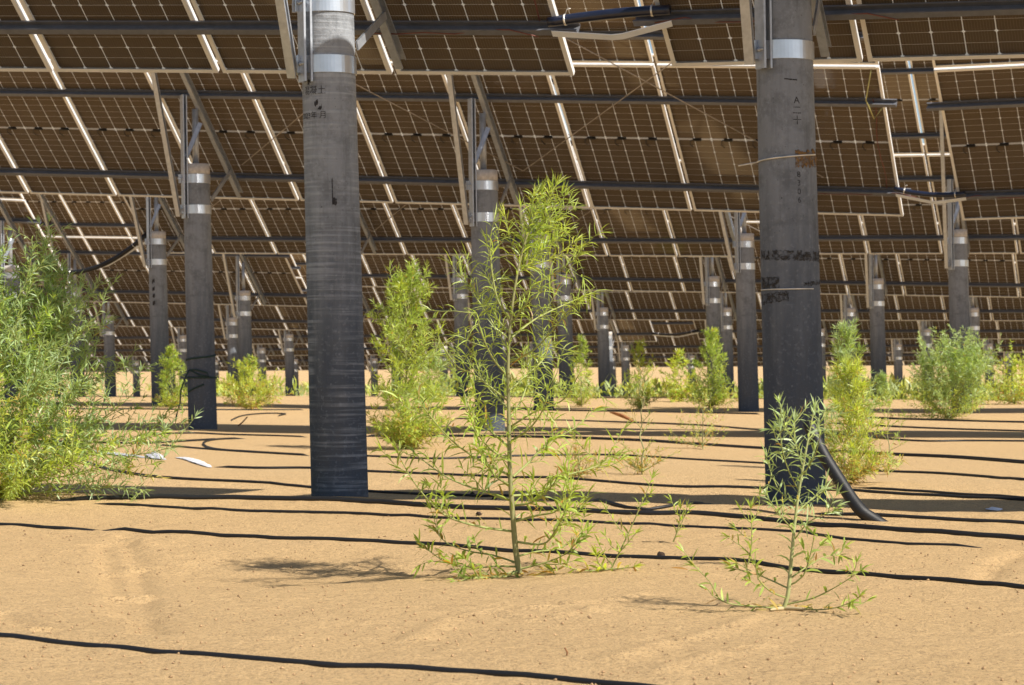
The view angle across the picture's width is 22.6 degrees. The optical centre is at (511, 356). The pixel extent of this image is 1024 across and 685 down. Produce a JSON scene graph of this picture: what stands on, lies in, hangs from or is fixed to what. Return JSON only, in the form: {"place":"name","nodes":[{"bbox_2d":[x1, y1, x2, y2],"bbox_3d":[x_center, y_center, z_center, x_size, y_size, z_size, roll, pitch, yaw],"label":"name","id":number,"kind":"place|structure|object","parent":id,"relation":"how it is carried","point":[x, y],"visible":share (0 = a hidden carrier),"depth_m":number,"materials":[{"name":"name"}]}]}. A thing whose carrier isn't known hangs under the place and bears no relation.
{"place":"outdoors","nodes":[
{"label":"outdoors","id":0,"kind":"place"},
{"bbox_2d":[2,0,923,258],"label":"sky","id":1,"kind":"structure","parent":0,"point":[638,0],"materials":[{"name":"white"}]},
{"bbox_2d":[0,362,1023,684],"bbox_3d":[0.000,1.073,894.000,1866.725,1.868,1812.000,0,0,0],"label":"sand ground","id":2,"kind":"structure","parent":0,"point":[942,646],"depth_m":9.87,"materials":[{"name":"beige sand"}]},
{"bbox_2d":[0,265,22,399],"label":"concrete pole","id":3,"kind":"object","parent":2,"relation":"on","point":[9,276],"visible":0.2,"depth_m":42.81,"materials":[{"name":"concrete"}]},
{"bbox_2d":[0,193,69,299],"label":"solar table","id":4,"kind":"object","parent":3,"relation":"on","point":[15,211],"visible":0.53,"depth_m":42.98,"materials":[{"name":"metal"}]},
{"bbox_2d":[54,361,60,396],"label":"concrete pole","id":5,"kind":"object","parent":2,"relation":"on","point":[58,381],"visible":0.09,"depth_m":112.70,"materials":[{"name":"concrete"}]},
{"bbox_2d":[23,344,390,373],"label":"solar table","id":6,"kind":"object","parent":5,"relation":"on","point":[275,360],"visible":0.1,"depth_m":111.00,"materials":[{"name":"metal"}]},
{"bbox_2d":[66,287,84,396],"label":"concrete pole","id":7,"kind":"object","parent":2,"relation":"on","point":[73,362],"visible":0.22,"depth_m":56.44,"materials":[{"name":"concrete"}]},
{"bbox_2d":[0,212,203,502],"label":"shrub","id":8,"kind":"object","parent":2,"relation":"on","point":[37,356],"visible":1,"depth_m":13.75,"materials":[{"name":"green plant"}]},
{"bbox_2d":[101,315,115,396],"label":"concrete pole","id":9,"kind":"object","parent":2,"relation":"on","point":[109,340],"visible":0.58,"depth_m":70.11,"materials":[{"name":"concrete"}]},
{"bbox_2d":[133,360,139,396],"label":"concrete pole","id":10,"kind":"object","parent":2,"relation":"on","point":[136,377],"visible":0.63,"depth_m":111.49,"materials":[{"name":"concrete"}]},
{"bbox_2d":[1,355,574,372],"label":"solar table","id":11,"kind":"object","parent":10,"relation":"on","point":[305,368],"visible":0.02,"depth_m":124.31,"materials":[{"name":"metal"}]},
{"bbox_2d":[145,231,170,405],"bbox_3d":[-5.815,-0.502,42.102,0.423,3.118,0.316,0,0,0],"label":"concrete pole","id":12,"kind":"object","parent":2,"relation":"on","point":[159,327],"visible":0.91,"depth_m":41.97,"materials":[{"name":"concrete"}]},
{"bbox_2d":[62,53,758,272],"bbox_3d":[-1.719,-2.593,39.980,10.950,1.269,4.584,1,-37,18],"label":"solar table","id":13,"kind":"object","parent":12,"relation":"on","point":[237,226],"visible":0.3,"depth_m":41.51,"materials":[{"name":"glass"}]},
{"bbox_2d":[57,233,146,274],"bbox_3d":[-6.961,-1.750,43.522,1.696,0.709,0.088,0,0,18],"label":"conduit","id":14,"kind":"object","parent":13,"relation":"attached to","point":[115,257],"visible":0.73,"depth_m":43.45,"materials":[{"name":"black plastic"}]},
{"bbox_2d":[151,344,187,407],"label":"shrub","id":15,"kind":"object","parent":2,"relation":"on","point":[165,374],"visible":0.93,"depth_m":40.87,"materials":[{"name":"green plant"}]},
{"bbox_2d":[177,335,187,396],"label":"concrete pole","id":16,"kind":"object","parent":2,"relation":"on","point":[182,348],"visible":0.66,"depth_m":83.20,"materials":[{"name":"concrete"}]},
{"bbox_2d":[175,163,216,428],"bbox_3d":[-3.459,-0.535,28.099,0.457,3.169,0.344,0,0,0],"label":"concrete pole","id":17,"kind":"object","parent":2,"relation":"on","point":[200,376],"visible":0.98,"depth_m":27.98,"materials":[{"name":"concrete"}]},
{"bbox_2d":[161,444,263,452],"bbox_3d":[-2.495,0.810,22.140,0.108,0.044,2.726,0,0,-35],"label":"irrigation hose","id":18,"kind":"object","parent":2,"relation":"on","point":[216,449],"visible":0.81,"depth_m":22.13,"materials":[{"name":"black rubber"}]},
{"bbox_2d":[152,432,303,436],"bbox_3d":[-2.846,0.803,26.095,1.818,0.059,0.992,0,0,6],"label":"irrigation hose","id":19,"kind":"object","parent":2,"relation":"on","point":[234,434],"visible":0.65,"depth_m":26.15,"materials":[{"name":"black rubber"}]},
{"bbox_2d":[225,317,238,395],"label":"concrete pole","id":20,"kind":"object","parent":2,"relation":"on","point":[232,346],"visible":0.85,"depth_m":68.96,"materials":[{"name":"concrete"}]},
{"bbox_2d":[0,220,307,339],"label":"solar table","id":21,"kind":"object","parent":20,"relation":"on","point":[269,318],"visible":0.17,"depth_m":70.24,"materials":[{"name":"glass"}]},
{"bbox_2d":[235,290,253,395],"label":"concrete pole","id":22,"kind":"object","parent":2,"relation":"on","point":[244,336],"visible":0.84,"depth_m":55.17,"materials":[{"name":"concrete"}]},
{"bbox_2d":[0,167,306,317],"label":"solar table","id":23,"kind":"object","parent":22,"relation":"on","point":[101,223],"visible":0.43,"depth_m":56.07,"materials":[{"name":"glass"}]},
{"bbox_2d":[202,437,308,455],"bbox_3d":[-2.408,0.806,22.857,0.652,0.054,4.182,0,0,-13],"label":"irrigation hose","id":24,"kind":"object","parent":2,"relation":"on","point":[268,452],"visible":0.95,"depth_m":21.74,"materials":[{"name":"black rubber"}]},
{"bbox_2d":[220,354,293,409],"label":"shrub","id":25,"kind":"object","parent":2,"relation":"on","point":[256,402],"visible":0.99,"depth_m":39.49,"materials":[{"name":"green plant"}]},
{"bbox_2d":[256,347,266,382],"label":"concrete pole","id":26,"kind":"object","parent":2,"relation":"on","point":[262,356],"visible":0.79,"depth_m":95.98,"materials":[{"name":"concrete"}]},
{"bbox_2d":[283,334,294,395],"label":"concrete pole","id":27,"kind":"object","parent":2,"relation":"on","point":[289,361],"visible":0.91,"depth_m":82.04,"materials":[{"name":"concrete"}]},
{"bbox_2d":[0,632,656,684],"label":"irrigation hose","id":28,"kind":"object","parent":2,"relation":"on","point":[499,673],"visible":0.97,"depth_m":6.61,"materials":[{"name":"black rubber"}]},
{"bbox_2d":[291,0,367,496],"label":"concrete pole","id":29,"kind":"object","parent":2,"relation":"on","point":[338,433],"visible":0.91,"depth_m":14.02,"materials":[{"name":"concrete"}]},
{"bbox_2d":[0,0,579,82],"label":"solar table","id":30,"kind":"object","parent":29,"relation":"on","point":[468,37],"visible":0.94,"depth_m":15.53,"materials":[{"name":"glass"}]},
{"bbox_2d":[369,358,378,395],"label":"concrete pole","id":31,"kind":"object","parent":2,"relation":"on","point":[374,363],"visible":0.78,"depth_m":108.03,"materials":[{"name":"concrete"}]},
{"bbox_2d":[365,256,461,448],"bbox_3d":[-0.864,-0.028,22.332,0.914,1.759,0.982,0,0,-30],"label":"shrub","id":32,"kind":"object","parent":2,"relation":"on","point":[404,432],"visible":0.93,"depth_m":22.24,"materials":[{"name":"green plant"}]},
{"bbox_2d":[86,461,760,509],"bbox_3d":[-0.560,0.817,16.521,2.225,0.176,7.680,0,0,-34],"label":"irrigation hose","id":33,"kind":"object","parent":2,"relation":"on","point":[438,494],"visible":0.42,"depth_m":16.32,"materials":[{"name":"black rubber"}]},
{"bbox_2d":[416,350,454,401],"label":"shrub","id":34,"kind":"object","parent":2,"relation":"on","point":[442,393],"visible":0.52,"depth_m":46.02,"materials":[{"name":"green plant"}]},
{"bbox_2d":[449,357,454,379],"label":"concrete pole","id":35,"kind":"object","parent":2,"relation":"on","point":[451,376],"visible":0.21,"depth_m":106.90,"materials":[{"name":"concrete"}]},
{"bbox_2d":[401,320,1023,370],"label":"solar table","id":36,"kind":"object","parent":35,"relation":"on","point":[659,358],"visible":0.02,"depth_m":105.13,"materials":[{"name":"metal"}]},
{"bbox_2d":[451,272,470,396],"bbox_3d":[-1.065,-0.342,53.752,0.416,2.860,0.316,0,0,0],"label":"concrete pole","id":37,"kind":"object","parent":2,"relation":"on","point":[460,304],"visible":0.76,"depth_m":53.62,"materials":[{"name":"concrete"}]},
{"bbox_2d":[466,169,504,430],"bbox_3d":[-0.278,-0.468,27.073,0.425,3.016,0.316,0,0,0],"label":"concrete pole","id":38,"kind":"object","parent":2,"relation":"on","point":[487,190],"visible":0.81,"depth_m":26.94,"materials":[{"name":"concrete"}]},
{"bbox_2d":[0,523,1023,588],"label":"irrigation hose","id":39,"kind":"object","parent":2,"relation":"on","point":[931,578],"visible":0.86,"depth_m":10.45,"materials":[{"name":"black rubber"}]},
{"bbox_2d":[0,369,1023,400],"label":"weed cover","id":40,"kind":"object","parent":2,"relation":"on","point":[659,388],"visible":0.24,"depth_m":56.06,"materials":[{"name":"green plant"}]},
{"bbox_2d":[0,502,1023,684],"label":"sand crumbs","id":41,"kind":"object","parent":2,"relation":"on","point":[555,679],"visible":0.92,"depth_m":7.76,"materials":[{"name":"beige sand"}]},
{"bbox_2d":[368,168,686,582],"bbox_3d":[0.065,0.083,9.547,1.181,1.571,0.959,0,0,0],"label":"shrub","id":42,"kind":"object","parent":2,"relation":"on","point":[565,474],"visible":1,"depth_m":9.50,"materials":[{"name":"green plant"}]},
{"bbox_2d":[52,494,1023,540],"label":"irrigation hose","id":43,"kind":"object","parent":2,"relation":"on","point":[597,510],"visible":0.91,"depth_m":12.79,"materials":[{"name":"black rubber"}]},
{"bbox_2d":[94,503,981,547],"bbox_3d":[-0.016,0.792,12.217,5.228,0.049,0.366,0,0,35],"label":"irrigation hose","id":44,"kind":"object","parent":2,"relation":"on","point":[494,518],"visible":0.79,"depth_m":12.34,"materials":[{"name":"black rubber"}]},
{"bbox_2d":[529,233,553,408],"bbox_3d":[0.455,-0.427,40.043,0.421,3.028,0.316,0,0,0],"label":"concrete pole","id":45,"kind":"object","parent":2,"relation":"on","point":[542,301],"visible":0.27,"depth_m":39.91,"materials":[{"name":"concrete"}]},
{"bbox_2d":[366,408,757,413],"bbox_3d":[0.955,0.834,39.163,7.135,0.062,1.439,0,0,33],"label":"irrigation hose","id":46,"kind":"object","parent":2,"relation":"on","point":[603,410],"visible":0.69,"depth_m":39.44,"materials":[{"name":"black rubber"}]},
{"bbox_2d":[555,274,573,397],"bbox_3d":[1.097,-0.310,53.042,0.415,2.816,0.316,0,0,0],"label":"concrete pole","id":47,"kind":"object","parent":2,"relation":"on","point":[568,335],"visible":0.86,"depth_m":52.91,"materials":[{"name":"concrete"}]},
{"bbox_2d":[557,334,595,406],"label":"shrub","id":48,"kind":"object","parent":2,"relation":"on","point":[579,402],"visible":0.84,"depth_m":42.86,"materials":[{"name":"green plant"}]},
{"bbox_2d":[550,428,611,477],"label":"dry plant","id":49,"kind":"object","parent":2,"relation":"on","point":[578,464],"visible":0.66,"depth_m":16.65,"materials":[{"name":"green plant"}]},
{"bbox_2d":[595,307,610,396],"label":"concrete pole","id":50,"kind":"object","parent":2,"relation":"on","point":[603,353],"visible":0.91,"depth_m":65.71,"materials":[{"name":"concrete"}]},
{"bbox_2d":[551,468,663,572],"bbox_3d":[0.344,0.634,9.556,0.466,0.444,0.134,0,0,0],"label":"seedling","id":51,"kind":"object","parent":2,"relation":"on","point":[602,567],"visible":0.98,"depth_m":9.56,"materials":[{"name":"green plant"}]},
{"bbox_2d":[609,332,613,396],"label":"concrete pole","id":52,"kind":"object","parent":2,"relation":"on","point":[611,356],"visible":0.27,"depth_m":78.74,"materials":[{"name":"concrete"}]},
{"bbox_2d":[218,466,1023,500],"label":"irrigation hose","id":53,"kind":"object","parent":2,"relation":"on","point":[703,486],"visible":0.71,"depth_m":16.18,"materials":[{"name":"black rubber"}]},
{"bbox_2d":[620,345,630,396],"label":"concrete pole","id":54,"kind":"object","parent":2,"relation":"on","point":[625,363],"visible":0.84,"depth_m":91.57,"materials":[{"name":"concrete"}]},
{"bbox_2d":[618,339,664,408],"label":"shrub","id":55,"kind":"object","parent":2,"relation":"on","point":[639,349],"visible":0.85,"depth_m":41.33,"materials":[{"name":"green plant"}]},
{"bbox_2d":[612,359,680,474],"bbox_3d":[0.866,0.427,17.174,0.409,0.822,0.392,0,0,-32],"label":"dry plant","id":56,"kind":"object","parent":2,"relation":"on","point":[641,468],"visible":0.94,"depth_m":17.15,"materials":[{"name":"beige plant"}]},
{"bbox_2d":[654,347,703,401],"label":"shrub","id":57,"kind":"object","parent":2,"relation":"on","point":[675,393],"visible":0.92,"depth_m":46.75,"materials":[{"name":"green plant"}]},
{"bbox_2d":[664,493,694,541],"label":"seedling","id":58,"kind":"object","parent":2,"relation":"on","point":[682,517],"visible":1,"depth_m":10.93,"materials":[{"name":"green plant"}]},
{"bbox_2d":[367,434,1023,463],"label":"irrigation hose","id":59,"kind":"object","parent":2,"relation":"on","point":[761,447],"visible":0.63,"depth_m":22.80,"materials":[{"name":"black rubber"}]},
{"bbox_2d":[367,454,1023,479],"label":"irrigation hose","id":60,"kind":"object","parent":2,"relation":"on","point":[952,473],"visible":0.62,"depth_m":19.69,"materials":[{"name":"black rubber"}]},
{"bbox_2d":[663,392,728,448],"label":"shrub","id":61,"kind":"object","parent":2,"relation":"on","point":[697,435],"visible":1,"depth_m":22.10,"materials":[{"name":"green plant"}]},
{"bbox_2d":[681,326,737,407],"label":"shrub","id":62,"kind":"object","parent":2,"relation":"on","point":[711,342],"visible":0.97,"depth_m":41.52,"materials":[{"name":"green plant"}]},
{"bbox_2d":[704,276,722,397],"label":"concrete pole","id":63,"kind":"object","parent":2,"relation":"on","point":[713,314],"visible":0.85,"depth_m":51.93,"materials":[{"name":"concrete"}]},
{"bbox_2d":[721,307,733,397],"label":"concrete pole","id":64,"kind":"object","parent":2,"relation":"on","point":[727,337],"visible":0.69,"depth_m":64.69,"materials":[{"name":"concrete"}]},
{"bbox_2d":[455,418,1023,441],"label":"irrigation hose","id":65,"kind":"object","parent":2,"relation":"on","point":[758,428],"visible":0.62,"depth_m":29.02,"materials":[{"name":"black rubber"}]},
{"bbox_2d":[720,486,769,564],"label":"seedling","id":66,"kind":"object","parent":2,"relation":"on","point":[751,504],"visible":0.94,"depth_m":9.72,"materials":[{"name":"green plant"}]},
{"bbox_2d":[732,233,758,411],"bbox_3d":[3.564,-0.396,39.022,0.419,2.971,0.316,0,0,0],"label":"concrete pole","id":67,"kind":"object","parent":2,"relation":"on","point":[748,389],"visible":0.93,"depth_m":38.89,"materials":[{"name":"concrete"}]},
{"bbox_2d":[676,393,876,615],"bbox_3d":[0.818,0.461,8.004,0.626,0.715,0.489,0,0,0],"label":"shrub","id":68,"kind":"object","parent":2,"relation":"on","point":[778,427],"visible":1,"depth_m":7.98,"materials":[{"name":"green plant"}]},
{"bbox_2d":[738,0,826,504],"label":"concrete pole","id":69,"kind":"object","parent":2,"relation":"on","point":[790,292],"visible":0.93,"depth_m":13.22,"materials":[{"name":"concrete"}]},
{"bbox_2d":[633,0,1023,69],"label":"solar table","id":70,"kind":"object","parent":69,"relation":"on","point":[712,32],"visible":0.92,"depth_m":14.46,"materials":[{"name":"glass"}]},
{"bbox_2d":[546,0,670,27],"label":"conduit","id":71,"kind":"object","parent":70,"relation":"attached to","point":[652,10],"visible":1,"depth_m":14.66,"materials":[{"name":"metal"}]},
{"bbox_2d":[551,21,672,39],"bbox_3d":[0.573,-1.873,14.736,0.719,0.096,0.035,0,0,18],"label":"earth strap","id":72,"kind":"object","parent":70,"relation":"attached to","point":[645,30],"visible":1,"depth_m":14.73,"materials":[{"name":"metal"}]},
{"bbox_2d":[578,353,1023,367],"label":"solar table","id":73,"kind":"object","parent":2,"relation":"on","point":[865,363],"visible":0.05,"depth_m":117.18,"materials":[{"name":"metal"}]},
{"bbox_2d":[803,420,886,521],"bbox_3d":[1.607,0.578,12.342,0.469,0.546,0.110,0,0,31],"label":"ground pipe","id":74,"kind":"object","parent":2,"relation":"on","point":[860,509],"visible":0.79,"depth_m":12.33,"materials":[{"name":"black rubber"}]},
{"bbox_2d":[843,308,856,382],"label":"concrete pole","id":75,"kind":"object","parent":2,"relation":"on","point":[850,312],"visible":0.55,"depth_m":63.71,"materials":[{"name":"concrete"}]},
{"bbox_2d":[823,315,884,468],"bbox_3d":[2.389,0.266,18.301,0.529,1.132,0.521,0,0,38],"label":"shrub","id":76,"kind":"object","parent":2,"relation":"on","point":[842,349],"visible":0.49,"depth_m":18.30,"materials":[{"name":"green plant"}]},
{"bbox_2d":[825,352,907,484],"bbox_3d":[2.132,0.389,16.060,0.613,0.864,0.562,0,0,-41],"label":"shrub","id":77,"kind":"object","parent":2,"relation":"on","point":[855,470],"visible":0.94,"depth_m":16.04,"materials":[{"name":"green plant"}]},
{"bbox_2d":[869,278,886,399],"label":"concrete pole","id":78,"kind":"object","parent":2,"relation":"on","point":[877,340],"visible":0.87,"depth_m":50.88,"materials":[{"name":"concrete"}]},
{"bbox_2d":[361,143,1023,308],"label":"solar table","id":79,"kind":"object","parent":78,"relation":"on","point":[991,275],"visible":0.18,"depth_m":52.70,"materials":[{"name":"glass"}]},
{"bbox_2d":[870,370,894,406],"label":"shrub","id":80,"kind":"object","parent":2,"relation":"on","point":[881,375],"visible":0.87,"depth_m":42.24,"materials":[{"name":"green plant"}]},
{"bbox_2d":[873,384,907,474],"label":"shrub","id":81,"kind":"object","parent":2,"relation":"on","point":[889,403],"visible":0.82,"depth_m":17.56,"materials":[{"name":"green plant"}]},
{"bbox_2d":[893,344,902,389],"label":"concrete pole","id":82,"kind":"object","parent":2,"relation":"on","point":[898,369],"visible":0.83,"depth_m":88.51,"materials":[{"name":"concrete"}]},
{"bbox_2d":[814,512,1023,523],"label":"irrigation hose","id":83,"kind":"object","parent":2,"relation":"on","point":[939,518],"visible":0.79,"depth_m":12.24,"materials":[{"name":"black rubber"}]},
{"bbox_2d":[828,422,1023,431],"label":"irrigation hose","id":84,"kind":"object","parent":2,"relation":"on","point":[946,428],"visible":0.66,"depth_m":28.37,"materials":[{"name":"black rubber"}]},
{"bbox_2d":[921,328,932,398],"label":"concrete pole","id":85,"kind":"object","parent":2,"relation":"on","point":[926,335],"visible":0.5,"depth_m":75.65,"materials":[{"name":"concrete"}]},
{"bbox_2d":[836,415,1023,422],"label":"irrigation hose","id":86,"kind":"object","parent":2,"relation":"on","point":[946,419],"visible":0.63,"depth_m":32.74,"materials":[{"name":"black rubber"}]},
{"bbox_2d":[854,487,1023,497],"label":"irrigation hose","id":87,"kind":"object","parent":2,"relation":"on","point":[928,491],"visible":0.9,"depth_m":15.60,"materials":[{"name":"black rubber"}]},
{"bbox_2d":[885,324,1017,418],"bbox_3d":[5.742,0.250,33.597,1.701,1.389,1.409,0,0,0],"label":"shrub","id":88,"kind":"object","parent":2,"relation":"on","point":[968,367],"visible":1,"depth_m":33.42,"materials":[{"name":"green plant"}]},
{"bbox_2d":[947,229,972,412],"bbox_3d":[6.636,-0.405,38.013,0.419,2.975,0.316,0,0,0],"label":"concrete pole","id":89,"kind":"object","parent":2,"relation":"on","point":[958,284],"visible":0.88,"depth_m":37.88,"materials":[{"name":"concrete"}]},
{"bbox_2d":[818,60,1023,269],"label":"solar table","id":90,"kind":"object","parent":89,"relation":"on","point":[913,229],"visible":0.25,"depth_m":38.46,"materials":[{"name":"glass"}]},
{"bbox_2d":[970,308,981,398],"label":"concrete pole","id":91,"kind":"object","parent":2,"relation":"on","point":[974,313],"visible":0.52,"depth_m":62.75,"materials":[{"name":"concrete"}]},
{"bbox_2d":[973,339,1023,403],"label":"shrub","id":92,"kind":"object","parent":2,"relation":"on","point":[1017,387],"visible":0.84,"depth_m":43.17,"materials":[{"name":"green plant"}]},
{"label":"concrete pole","id":93,"kind":"object","parent":2,"relation":"on","visible":0},
{"bbox_2d":[0,0,916,226],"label":"solar table","id":94,"kind":"object","parent":93,"relation":"on","point":[611,99],"visible":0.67,"depth_m":27.66,"materials":[{"name":"glass"}]},
{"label":"concrete pole","id":95,"kind":"object","parent":2,"relation":"on","visible":0},
{"bbox_2d":[926,58,1023,219],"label":"solar table","id":96,"kind":"object","parent":95,"relation":"on","point":[980,105],"visible":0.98,"depth_m":25.83,"materials":[{"name":"glass"}]},
{"bbox_2d":[893,185,965,196],"bbox_3d":[4.338,-1.722,26.601,0.748,0.140,0.060,0,0,18],"label":"conduit","id":97,"kind":"object","parent":96,"relation":"attached to","point":[904,190],"visible":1,"depth_m":26.58,"materials":[{"name":"plastic"}]},
{"bbox_2d":[896,194,965,203],"bbox_3d":[4.360,-1.648,26.649,0.733,0.116,0.035,0,0,18],"label":"earth strap","id":98,"kind":"object","parent":96,"relation":"attached to","point":[932,202],"visible":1,"depth_m":26.64,"materials":[{"name":"metal"}]},
{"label":"concrete pole","id":99,"kind":"object","parent":2,"relation":"on","visible":0},
{"bbox_2d":[362,254,1023,331],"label":"solar table","id":100,"kind":"object","parent":99,"relation":"on","point":[659,305],"visible":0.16,"depth_m":66.07,"materials":[{"name":"glass"}]},
{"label":"concrete pole","id":101,"kind":"object","parent":2,"relation":"on","visible":0},
{"bbox_2d":[0,254,656,352],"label":"solar table","id":102,"kind":"object","parent":101,"relation":"on","point":[633,330],"visible":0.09,"depth_m":81.67,"materials":[{"name":"glass"}]},
{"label":"concrete pole","id":103,"kind":"object","parent":2,"relation":"on","visible":0},
{"bbox_2d":[692,255,1023,347],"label":"solar table","id":104,"kind":"object","parent":103,"relation":"on","point":[900,329],"visible":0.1,"depth_m":76.95,"materials":[{"name":"glass"}]},
{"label":"concrete pole","id":105,"kind":"object","parent":2,"relation":"on","visible":0},
{"bbox_2d":[24,320,473,363],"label":"solar table","id":106,"kind":"object","parent":105,"relation":"on","point":[276,350],"visible":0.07,"depth_m":97.25,"materials":[{"name":"metal"}]},
{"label":"concrete pole","id":107,"kind":"object","parent":2,"relation":"on","visible":0},
{"bbox_2d":[506,292,1023,361],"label":"solar table","id":108,"kind":"object","parent":107,"relation":"on","point":[692,343],"visible":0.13,"depth_m":91.52,"materials":[{"name":"metal"}]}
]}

